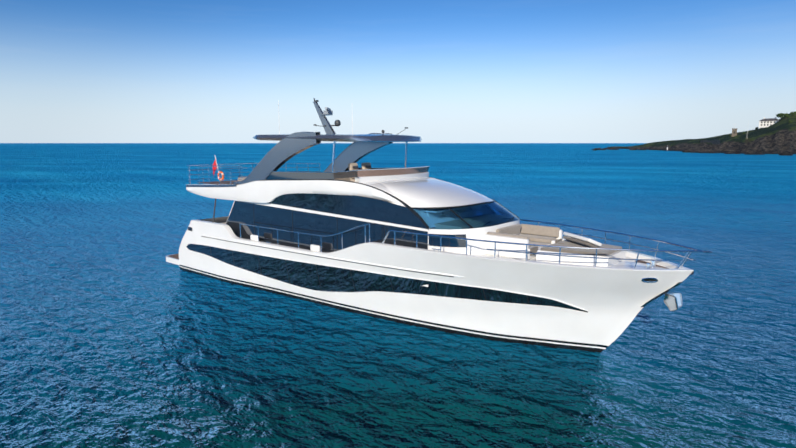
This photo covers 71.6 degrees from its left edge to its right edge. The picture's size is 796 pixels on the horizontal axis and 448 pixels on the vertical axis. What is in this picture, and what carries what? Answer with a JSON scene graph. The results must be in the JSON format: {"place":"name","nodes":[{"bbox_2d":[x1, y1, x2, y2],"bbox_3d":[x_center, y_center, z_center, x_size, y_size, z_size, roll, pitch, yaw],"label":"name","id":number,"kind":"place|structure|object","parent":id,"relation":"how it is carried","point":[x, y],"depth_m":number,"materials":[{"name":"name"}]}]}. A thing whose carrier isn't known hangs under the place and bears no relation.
{"place":"outdoors","nodes":[
{"label":"outdoors","id":0,"kind":"place"},
{"bbox_2d":[0,143,795,447],"bbox_3d":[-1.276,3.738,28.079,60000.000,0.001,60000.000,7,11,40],"label":"sea water","id":1,"kind":"structure","parent":0,"point":[117,330],"depth_m":22.88,"materials":[{"name":"blue liquid"}]},
{"bbox_2d":[166,98,712,352],"bbox_3d":[-1.589,-0.870,27.668,30.882,11.039,6.784,7,11,40],"label":"motor yacht","id":2,"kind":"object","parent":1,"relation":"on","point":[416,246],"depth_m":23.21,"materials":[{"name":"white plastic"}]},
{"bbox_2d":[0,0,795,142],"label":"sky","id":3,"kind":"structure","parent":0,"point":[72,71],"materials":[{"name":"blue"}]},
{"bbox_2d":[607,114,795,153],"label":"headland terrain","id":4,"kind":"structure","parent":0,"point":[779,136],"depth_m":439.84,"materials":[{"name":"green plant"}]},
{"bbox_2d":[591,147,792,155],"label":"headland rocks","id":5,"kind":"object","parent":4,"relation":"on","point":[727,150],"depth_m":420.49,"materials":[{"name":"grey stone"}]},
{"bbox_2d":[700,139,719,144],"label":"headland battery wall","id":6,"kind":"structure","parent":4,"relation":"on","point":[715,142],"depth_m":489.26,"materials":[{"name":"stone"}]},
{"bbox_2d":[731,128,736,136],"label":"tower","id":7,"kind":"structure","parent":4,"relation":"on","point":[734,131],"depth_m":484.75,"materials":[{"name":"stone"}]},
{"bbox_2d":[729,111,795,136],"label":"headland shrubs","id":8,"kind":"object","parent":4,"relation":"on","point":[781,115],"depth_m":456.89,"materials":[{"name":"green plant"}]},
{"bbox_2d":[759,117,778,127],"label":"headland house","id":9,"kind":"structure","parent":4,"relation":"on","point":[764,122],"depth_m":475.32,"materials":[{"name":"white paint"}]}
]}

